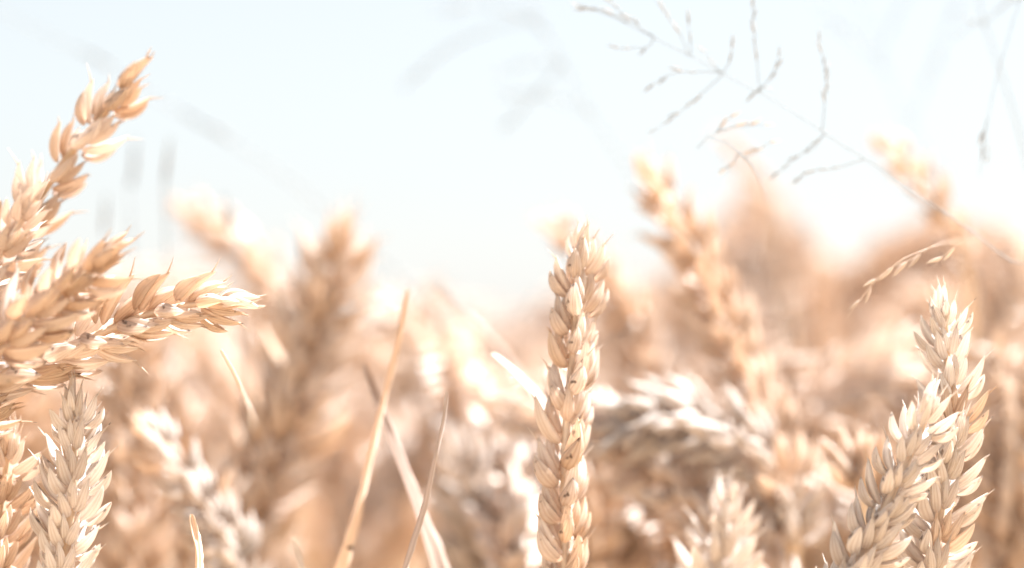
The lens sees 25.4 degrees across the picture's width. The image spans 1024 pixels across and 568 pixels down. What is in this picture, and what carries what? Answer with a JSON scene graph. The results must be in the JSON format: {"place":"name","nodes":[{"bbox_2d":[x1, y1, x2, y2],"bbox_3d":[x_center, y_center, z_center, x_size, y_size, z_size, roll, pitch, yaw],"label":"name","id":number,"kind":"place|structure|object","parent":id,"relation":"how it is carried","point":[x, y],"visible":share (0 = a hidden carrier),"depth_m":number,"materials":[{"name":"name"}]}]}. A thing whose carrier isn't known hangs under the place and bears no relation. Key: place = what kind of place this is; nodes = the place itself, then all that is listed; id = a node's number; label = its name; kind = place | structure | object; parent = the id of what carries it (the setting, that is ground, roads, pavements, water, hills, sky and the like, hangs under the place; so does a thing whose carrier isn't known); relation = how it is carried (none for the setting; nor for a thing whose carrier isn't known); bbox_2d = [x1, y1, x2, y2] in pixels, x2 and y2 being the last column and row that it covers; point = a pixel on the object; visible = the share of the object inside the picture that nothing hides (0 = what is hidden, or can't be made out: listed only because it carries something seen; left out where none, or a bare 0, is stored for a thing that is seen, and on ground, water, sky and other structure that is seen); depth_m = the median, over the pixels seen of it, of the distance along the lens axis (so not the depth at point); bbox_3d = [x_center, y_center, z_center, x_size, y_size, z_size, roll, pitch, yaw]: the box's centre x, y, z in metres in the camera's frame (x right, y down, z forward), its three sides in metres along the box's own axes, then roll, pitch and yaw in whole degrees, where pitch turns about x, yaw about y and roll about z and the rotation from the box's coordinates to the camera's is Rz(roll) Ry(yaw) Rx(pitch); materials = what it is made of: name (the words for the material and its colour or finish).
{"place":"outdoors","nodes":[
{"label":"outdoors","id":0,"kind":"place"},
{"bbox_2d":[128,136,137,481],"bbox_3d":[-0.108,0.389,0.699,0.004,0.868,0.038,-1,-2,30],"label":"grass spike","id":1,"kind":"object","parent":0,"point":[134,163],"depth_m":0.70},
{"bbox_2d":[163,136,175,567],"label":"grass spike","id":2,"kind":"object","parent":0,"point":[167,164],"depth_m":0.66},
{"bbox_2d":[224,193,247,564],"bbox_3d":[-0.070,0.398,0.655,0.003,0.847,0.039,-1,-2,34],"label":"grass spike","id":3,"kind":"object","parent":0,"point":[228,214],"depth_m":0.65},
{"bbox_2d":[0,10,507,432],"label":"wild grass","id":4,"kind":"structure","parent":0,"point":[108,64],"depth_m":0.73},
{"bbox_2d":[165,314,662,566],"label":"wheat field","id":5,"kind":"structure","parent":0,"point":[505,380],"depth_m":2.31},
{"bbox_2d":[0,0,1023,353],"label":"sky","id":6,"kind":"structure","parent":0,"point":[312,89],"materials":[{"name":"white"}]},
{"bbox_2d":[402,0,721,345],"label":"wild grass","id":7,"kind":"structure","parent":0,"point":[544,31],"depth_m":0.72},
{"bbox_2d":[571,0,1023,264],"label":"wild grass","id":8,"kind":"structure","parent":0,"point":[624,15],"depth_m":0.57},
{"bbox_2d":[816,0,977,321],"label":"wild grass","id":9,"kind":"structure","parent":0,"point":[890,28],"depth_m":0.76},
{"bbox_2d":[847,241,1005,317],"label":"wild grass","id":10,"kind":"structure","parent":0,"point":[897,271],"depth_m":0.55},
{"bbox_2d":[954,0,1023,149],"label":"wild grass","id":11,"kind":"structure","parent":0,"point":[984,24],"depth_m":0.62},
{"label":"ground","id":12,"kind":"structure","parent":0,"visible":0},
{"bbox_2d":[0,391,36,438],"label":"wheat stalk","id":13,"kind":"object","parent":12,"relation":"on","point":[7,411],"visible":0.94,"depth_m":0.53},
{"bbox_2d":[0,408,51,567],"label":"wheat stalk","id":14,"kind":"object","parent":12,"relation":"on","point":[12,471],"visible":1,"depth_m":0.54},
{"bbox_2d":[0,172,51,299],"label":"wheat stalk","id":15,"kind":"object","parent":12,"relation":"on","point":[21,223],"visible":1,"depth_m":0.52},
{"bbox_2d":[0,385,61,543],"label":"wheat stalk","id":16,"kind":"object","parent":12,"relation":"on","point":[37,413],"visible":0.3,"depth_m":0.66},
{"bbox_2d":[4,413,106,567],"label":"wheat stalk","id":17,"kind":"object","parent":12,"relation":"on","point":[35,556],"visible":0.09,"depth_m":0.65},
{"bbox_2d":[25,381,89,542],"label":"wheat stalk","id":18,"kind":"object","parent":12,"relation":"on","point":[56,406],"visible":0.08,"depth_m":0.77,"materials":[{"name":"beige plant"}]},
{"bbox_2d":[0,224,145,391],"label":"wheat stalk","id":19,"kind":"object","parent":12,"relation":"on","point":[46,309],"visible":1,"depth_m":0.51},
{"bbox_2d":[28,370,120,567],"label":"wheat stalk","id":20,"kind":"object","parent":12,"relation":"on","point":[78,471],"visible":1,"depth_m":0.53,"materials":[{"name":"beige plant"}]},
{"bbox_2d":[44,363,113,504],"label":"wheat stalk","id":21,"kind":"object","parent":12,"relation":"on","point":[87,386],"visible":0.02,"depth_m":0.84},
{"bbox_2d":[0,46,163,320],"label":"wheat stalk","id":22,"kind":"object","parent":12,"relation":"on","point":[99,107],"visible":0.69,"depth_m":0.55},
{"bbox_2d":[95,267,142,438],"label":"wheat stalk","id":23,"kind":"object","parent":12,"relation":"on","point":[122,300],"visible":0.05,"depth_m":1.09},
{"bbox_2d":[0,257,266,403],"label":"wheat stalk","id":24,"kind":"object","parent":12,"relation":"on","point":[142,309],"visible":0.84,"depth_m":0.53,"materials":[{"name":"plant"}]},
{"bbox_2d":[86,329,181,567],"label":"wheat stalk","id":25,"kind":"object","parent":12,"relation":"on","point":[137,520],"visible":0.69,"depth_m":0.66,"materials":[{"name":"plant"}]},
{"bbox_2d":[101,267,239,353],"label":"wheat stalk","id":26,"kind":"object","parent":12,"relation":"on","point":[138,276],"visible":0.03,"depth_m":1.21,"materials":[{"name":"beige plant"}]},
{"bbox_2d":[98,325,254,567],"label":"wheat stalk","id":27,"kind":"object","parent":12,"relation":"on","point":[194,394],"visible":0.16,"depth_m":0.85,"materials":[{"name":"beige plant"}]},
{"bbox_2d":[147,372,214,567],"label":"wheat stalk","id":28,"kind":"object","parent":12,"relation":"on","point":[181,415],"visible":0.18,"depth_m":0.71,"materials":[{"name":"beige plant"}]},
{"bbox_2d":[160,322,214,443],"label":"wheat stalk","id":29,"kind":"object","parent":12,"relation":"on","point":[202,423],"visible":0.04,"depth_m":0.92,"materials":[{"name":"beige plant"}]},
{"bbox_2d":[118,399,269,567],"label":"wheat stalk","id":30,"kind":"object","parent":12,"relation":"on","point":[244,538],"visible":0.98,"depth_m":0.60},
{"bbox_2d":[189,514,203,567],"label":"dry leaf blade","id":31,"kind":"object","parent":12,"relation":"on","point":[199,555],"visible":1,"depth_m":0.53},
{"bbox_2d":[159,254,236,326],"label":"wheat stalk","id":32,"kind":"object","parent":12,"relation":"on","point":[188,266],"visible":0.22,"depth_m":1.79,"materials":[{"name":"beige plant"}]},
{"bbox_2d":[173,445,259,567],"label":"wheat stalk","id":33,"kind":"object","parent":12,"relation":"on","point":[221,471],"visible":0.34,"depth_m":0.63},
{"bbox_2d":[161,185,310,567],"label":"wheat stalk","id":34,"kind":"object","parent":12,"relation":"on","point":[212,227],"visible":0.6,"depth_m":0.74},
{"bbox_2d":[220,349,256,510],"bbox_3d":[-0.075,0.421,0.684,0.033,0.802,0.315,0,-2,0],"label":"dry leaf blade","id":35,"kind":"object","parent":12,"relation":"on","point":[234,374],"visible":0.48,"depth_m":0.55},
{"bbox_2d":[166,321,326,567],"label":"wheat stalk","id":36,"kind":"object","parent":12,"relation":"on","point":[220,375],"visible":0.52,"depth_m":0.83,"materials":[{"name":"beige plant"}]},
{"bbox_2d":[228,269,283,374],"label":"wheat stalk","id":37,"kind":"object","parent":12,"relation":"on","point":[253,327],"visible":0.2,"depth_m":1.19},
{"bbox_2d":[151,354,368,564],"bbox_3d":[-0.066,0.426,0.912,0.200,0.807,0.039,1,-2,-38],"label":"wheat stalk","id":38,"kind":"object","parent":12,"relation":"on","point":[255,375],"visible":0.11,"depth_m":0.88,"materials":[{"name":"beige plant"}]},
{"bbox_2d":[134,360,389,558],"bbox_3d":[-0.146,0.429,0.870,0.215,0.799,0.053,0,-2,7],"label":"wheat stalk","id":39,"kind":"object","parent":12,"relation":"on","point":[360,399],"visible":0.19,"depth_m":0.88,"materials":[{"name":"beige plant"}]},
{"bbox_2d":[211,191,390,567],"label":"wheat stalk","id":40,"kind":"object","parent":12,"relation":"on","point":[316,335],"visible":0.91,"depth_m":0.66,"materials":[{"name":"plant"}]},
{"bbox_2d":[256,320,374,384],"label":"wheat stalk","id":41,"kind":"object","parent":12,"relation":"on","point":[362,355],"visible":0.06,"depth_m":0.98,"materials":[{"name":"beige plant"}]},
{"bbox_2d":[302,420,354,567],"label":"wheat stalk","id":42,"kind":"object","parent":12,"relation":"on","point":[324,477],"visible":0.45,"depth_m":0.87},
{"bbox_2d":[323,358,377,519],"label":"wheat stalk","id":43,"kind":"object","parent":12,"relation":"on","point":[354,443],"visible":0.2,"depth_m":0.93,"materials":[{"name":"beige plant"}]},
{"bbox_2d":[334,288,408,567],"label":"dry leaf blade","id":44,"kind":"object","parent":12,"relation":"on","point":[343,560],"visible":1,"depth_m":0.57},
{"bbox_2d":[326,378,437,567],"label":"wheat stalk","id":45,"kind":"object","parent":12,"relation":"on","point":[386,491],"visible":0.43,"depth_m":0.76,"materials":[{"name":"beige plant"}]},
{"bbox_2d":[364,375,404,567],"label":"wheat stalk","id":46,"kind":"object","parent":12,"relation":"on","point":[383,563],"visible":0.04,"depth_m":0.84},
{"bbox_2d":[352,338,433,523],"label":"wheat stalk","id":47,"kind":"object","parent":12,"relation":"on","point":[380,356],"visible":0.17,"depth_m":0.89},
{"bbox_2d":[354,281,456,503],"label":"wheat stalk","id":48,"kind":"object","parent":12,"relation":"on","point":[415,332],"visible":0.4,"depth_m":0.77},
{"bbox_2d":[363,363,449,567],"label":"dry leaf blade","id":49,"kind":"object","parent":12,"relation":"on","point":[434,549],"visible":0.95,"depth_m":0.58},
{"bbox_2d":[367,265,460,567],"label":"wheat stalk","id":50,"kind":"object","parent":12,"relation":"on","point":[401,394],"visible":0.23,"depth_m":0.81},
{"bbox_2d":[403,392,447,567],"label":"dry leaf blade","id":51,"kind":"object","parent":12,"relation":"on","point":[417,529],"visible":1,"depth_m":0.54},
{"bbox_2d":[419,473,463,567],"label":"wheat stalk","id":52,"kind":"object","parent":12,"relation":"on","point":[436,517],"visible":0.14,"depth_m":0.69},
{"bbox_2d":[396,319,513,470],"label":"wheat stalk","id":53,"kind":"object","parent":12,"relation":"on","point":[460,373],"visible":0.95,"depth_m":0.69,"materials":[{"name":"beige plant"}]},
{"bbox_2d":[422,416,501,567],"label":"wheat stalk","id":54,"kind":"object","parent":12,"relation":"on","point":[462,551],"visible":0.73,"depth_m":0.65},
{"bbox_2d":[460,377,510,485],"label":"wheat stalk","id":55,"kind":"object","parent":12,"relation":"on","point":[487,414],"visible":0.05,"depth_m":0.74,"materials":[{"name":"beige plant"}]},
{"bbox_2d":[432,282,545,445],"bbox_3d":[0.017,0.410,0.649,0.086,0.821,0.022,2,-2,-40],"label":"dry leaf blade","id":56,"kind":"object","parent":12,"relation":"on","point":[466,313],"visible":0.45,"depth_m":0.64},
{"bbox_2d":[448,436,548,567],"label":"wheat stalk","id":57,"kind":"object","parent":12,"relation":"on","point":[513,531],"visible":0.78,"depth_m":0.64,"materials":[{"name":"beige plant"}]},
{"bbox_2d":[447,304,549,394],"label":"wheat stalk","id":58,"kind":"object","parent":12,"relation":"on","point":[459,317],"visible":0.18,"depth_m":1.42,"materials":[{"name":"beige plant"}]},
{"bbox_2d":[449,414,550,567],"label":"wheat stalk","id":59,"kind":"object","parent":12,"relation":"on","point":[467,435],"visible":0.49,"depth_m":0.66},
{"bbox_2d":[492,353,573,548],"bbox_3d":[0.024,0.418,0.579,0.014,0.801,0.073,-2,-2,42],"label":"dry leaf blade","id":60,"kind":"object","parent":12,"relation":"on","point":[528,386],"visible":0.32,"depth_m":0.57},
{"bbox_2d":[501,368,590,412],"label":"wheat stalk","id":61,"kind":"object","parent":12,"relation":"on","point":[539,384],"visible":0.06,"depth_m":0.88,"materials":[{"name":"beige plant"}]},
{"bbox_2d":[474,275,661,381],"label":"wheat stalk","id":62,"kind":"object","parent":12,"relation":"on","point":[534,337],"visible":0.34,"depth_m":0.98,"materials":[{"name":"beige plant"}]},
{"bbox_2d":[527,217,611,567],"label":"wheat stalk","id":63,"kind":"object","parent":12,"relation":"on","point":[586,269],"visible":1,"depth_m":0.54,"materials":[{"name":"plant"}]},
{"bbox_2d":[529,202,670,397],"bbox_3d":[0.063,0.398,0.673,0.119,0.847,0.020,0,-2,0],"label":"wheat stalk","id":64,"kind":"object","parent":12,"relation":"on","point":[633,323],"visible":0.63,"depth_m":0.68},
{"bbox_2d":[573,462,630,567],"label":"wheat stalk","id":65,"kind":"object","parent":12,"relation":"on","point":[602,539],"visible":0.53,"depth_m":0.65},
{"bbox_2d":[540,328,731,443],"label":"wheat stalk","id":66,"kind":"object","parent":12,"relation":"on","point":[694,364],"visible":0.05,"depth_m":0.83,"materials":[{"name":"beige plant"}]},
{"bbox_2d":[599,258,674,399],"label":"wheat stalk","id":67,"kind":"object","parent":12,"relation":"on","point":[620,380],"visible":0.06,"depth_m":0.79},
{"bbox_2d":[479,354,799,567],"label":"wheat stalk","id":68,"kind":"object","parent":12,"relation":"on","point":[689,488],"visible":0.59,"depth_m":0.62,"materials":[{"name":"beige plant"}]},
{"bbox_2d":[605,484,691,567],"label":"wheat stalk","id":69,"kind":"object","parent":12,"relation":"on","point":[657,543],"visible":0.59,"depth_m":0.64,"materials":[{"name":"beige plant"}]},
{"bbox_2d":[658,310,687,356],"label":"wheat stalk","id":70,"kind":"object","parent":12,"relation":"on","point":[677,337],"visible":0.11,"depth_m":1.31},
{"bbox_2d":[595,224,785,365],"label":"wheat stalk","id":71,"kind":"object","parent":12,"relation":"on","point":[672,278],"visible":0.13,"depth_m":1.09,"materials":[{"name":"beige plant"}]},
{"bbox_2d":[579,332,833,503],"bbox_3d":[0.003,0.417,0.648,0.200,0.808,0.039,0,-2,-12],"label":"wheat stalk","id":72,"kind":"object","parent":12,"relation":"on","point":[797,365],"visible":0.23,"depth_m":0.68,"materials":[{"name":"beige plant"}]},
{"bbox_2d":[583,361,833,567],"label":"wheat stalk","id":73,"kind":"object","parent":12,"relation":"on","point":[685,412],"visible":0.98,"depth_m":0.61,"materials":[{"name":"plant"}]},
{"bbox_2d":[624,139,806,565],"bbox_3d":[0.092,0.390,0.626,0.122,0.861,0.025,0,-2,0],"label":"wheat stalk","id":74,"kind":"object","parent":12,"relation":"on","point":[712,316],"visible":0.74,"depth_m":0.64,"materials":[{"name":"plant"}]},
{"bbox_2d":[671,466,767,567],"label":"wheat stalk","id":75,"kind":"object","parent":12,"relation":"on","point":[730,525],"visible":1,"depth_m":0.58,"materials":[{"name":"beige plant"}]},
{"bbox_2d":[697,111,786,266],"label":"wild grass","id":76,"kind":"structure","parent":12,"relation":"on","point":[742,124],"depth_m":0.56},
{"bbox_2d":[693,181,791,344],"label":"wheat stalk","id":77,"kind":"object","parent":12,"relation":"on","point":[731,228],"visible":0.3,"depth_m":1.03,"materials":[{"name":"beige plant"}]},
{"bbox_2d":[708,128,796,355],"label":"wheat stalk","id":78,"kind":"object","parent":12,"relation":"on","point":[783,256],"visible":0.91,"depth_m":0.85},
{"bbox_2d":[681,448,832,567],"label":"wheat stalk","id":79,"kind":"object","parent":12,"relation":"on","point":[828,558],"visible":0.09,"depth_m":0.69,"materials":[{"name":"beige plant"}]},
{"bbox_2d":[735,278,781,394],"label":"wheat stalk","id":80,"kind":"object","parent":12,"relation":"on","point":[765,328],"visible":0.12,"depth_m":0.89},
{"bbox_2d":[740,170,794,308],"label":"wheat stalk","id":81,"kind":"object","parent":12,"relation":"on","point":[762,249],"visible":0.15,"depth_m":0.94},
{"bbox_2d":[694,241,867,398],"bbox_3d":[0.189,0.404,0.878,0.257,0.850,0.057,-1,-2,38],"label":"wheat stalk","id":82,"kind":"object","parent":12,"relation":"on","point":[739,264],"visible":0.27,"depth_m":0.93,"materials":[{"name":"beige plant"}]},
{"bbox_2d":[734,453,829,567],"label":"wheat stalk","id":83,"kind":"object","parent":12,"relation":"on","point":[807,558],"visible":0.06,"depth_m":0.69,"materials":[{"name":"beige plant"}]},
{"bbox_2d":[752,210,815,342],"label":"wheat stalk","id":84,"kind":"object","parent":12,"relation":"on","point":[797,234],"visible":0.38,"depth_m":0.94,"materials":[{"name":"beige plant"}]},
{"bbox_2d":[615,461,954,567],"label":"wheat stalk","id":85,"kind":"object","parent":12,"relation":"on","point":[837,509],"visible":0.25,"depth_m":0.66,"materials":[{"name":"beige plant"}]},
{"bbox_2d":[775,281,820,355],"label":"wheat stalk","id":86,"kind":"object","parent":12,"relation":"on","point":[794,303],"visible":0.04,"depth_m":0.92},
{"bbox_2d":[696,267,906,360],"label":"wheat stalk","id":87,"kind":"object","parent":12,"relation":"on","point":[885,299],"visible":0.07,"depth_m":0.97,"materials":[{"name":"beige plant"}]},
{"bbox_2d":[785,249,847,495],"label":"wheat stalk","id":88,"kind":"object","parent":12,"relation":"on","point":[817,298],"visible":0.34,"depth_m":0.87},
{"bbox_2d":[792,242,859,284],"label":"wheat stalk","id":89,"kind":"object","parent":12,"relation":"on","point":[829,262],"visible":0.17,"depth_m":1.22,"materials":[{"name":"beige plant"}]},
{"bbox_2d":[798,314,855,482],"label":"wheat stalk","id":90,"kind":"object","parent":12,"relation":"on","point":[823,343],"visible":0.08,"depth_m":0.85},
{"bbox_2d":[825,302,871,493],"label":"wheat stalk","id":91,"kind":"object","parent":12,"relation":"on","point":[854,335],"visible":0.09,"depth_m":0.90,"materials":[{"name":"beige plant"}]},
{"bbox_2d":[820,415,899,524],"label":"wheat stalk","id":92,"kind":"object","parent":12,"relation":"on","point":[846,469],"visible":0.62,"depth_m":0.60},
{"bbox_2d":[864,302,902,338],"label":"wheat stalk","id":93,"kind":"object","parent":12,"relation":"on","point":[876,316],"visible":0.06,"depth_m":1.18,"materials":[{"name":"beige plant"}]},
{"bbox_2d":[761,322,1014,454],"bbox_3d":[0.041,0.414,0.683,0.220,0.817,0.054,0,-2,14],"label":"wheat stalk","id":94,"kind":"object","parent":12,"relation":"on","point":[837,388],"visible":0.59,"depth_m":0.68,"materials":[{"name":"beige plant"}]},
{"bbox_2d":[815,369,966,567],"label":"wheat stalk","id":95,"kind":"object","parent":12,"relation":"on","point":[890,516],"visible":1,"depth_m":0.52,"materials":[{"name":"beige plant"}]},
{"bbox_2d":[864,299,917,348],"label":"wheat stalk","id":96,"kind":"object","parent":12,"relation":"on","point":[886,323],"visible":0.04,"depth_m":0.88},
{"bbox_2d":[878,274,910,326],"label":"wheat stalk","id":97,"kind":"object","parent":12,"relation":"on","point":[890,312],"visible":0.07,"depth_m":1.09,"materials":[{"name":"beige plant"}]},
{"bbox_2d":[856,384,932,540],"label":"wheat stalk","id":98,"kind":"object","parent":12,"relation":"on","point":[875,403],"visible":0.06,"depth_m":0.71,"materials":[{"name":"beige plant"}]},
{"bbox_2d":[873,381,934,543],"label":"wheat stalk","id":99,"kind":"object","parent":12,"relation":"on","point":[907,394],"visible":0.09,"depth_m":0.68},
{"bbox_2d":[826,203,1021,321],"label":"wheat stalk","id":100,"kind":"object","parent":12,"relation":"on","point":[884,256],"visible":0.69,"depth_m":0.91,"materials":[{"name":"beige plant"}]},
{"bbox_2d":[864,125,988,565],"bbox_3d":[0.132,0.387,0.662,0.055,0.869,0.018,0,-2,-3],"label":"wheat stalk","id":101,"kind":"object","parent":12,"relation":"on","point":[899,163],"visible":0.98,"depth_m":0.67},
{"bbox_2d":[890,272,969,368],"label":"wheat stalk","id":102,"kind":"object","parent":12,"relation":"on","point":[915,297],"visible":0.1,"depth_m":0.83,"materials":[{"name":"beige plant"}]},
{"bbox_2d":[902,265,966,329],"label":"wheat stalk","id":103,"kind":"object","parent":12,"relation":"on","point":[951,294],"visible":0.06,"depth_m":0.92,"materials":[{"name":"beige plant"}]},
{"bbox_2d":[897,276,1000,567],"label":"wheat stalk","id":104,"kind":"object","parent":12,"relation":"on","point":[942,333],"visible":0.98,"depth_m":0.53,"materials":[{"name":"beige plant"}]},
{"bbox_2d":[935,344,1023,567],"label":"wheat stalk","id":105,"kind":"object","parent":12,"relation":"on","point":[969,464],"visible":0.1,"depth_m":0.68,"materials":[{"name":"beige plant"}]},
{"bbox_2d":[955,258,1006,336],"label":"wheat stalk","id":106,"kind":"object","parent":12,"relation":"on","point":[980,300],"visible":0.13,"depth_m":0.96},
{"bbox_2d":[964,326,1023,567],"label":"wheat stalk","id":107,"kind":"object","parent":12,"relation":"on","point":[997,528],"visible":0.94,"depth_m":0.65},
{"bbox_2d":[966,231,1023,554],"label":"wheat stalk","id":108,"kind":"object","parent":12,"relation":"on","point":[1010,297],"visible":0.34,"depth_m":0.73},
{"bbox_2d":[985,223,1023,510],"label":"wheat stalk","id":109,"kind":"object","parent":12,"relation":"on","point":[1015,239],"visible":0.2,"depth_m":0.85,"materials":[{"name":"beige plant"}]},
{"bbox_2d":[996,346,1023,567],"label":"wheat stalk","id":110,"kind":"object","parent":12,"relation":"on","point":[1018,480],"visible":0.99,"depth_m":0.65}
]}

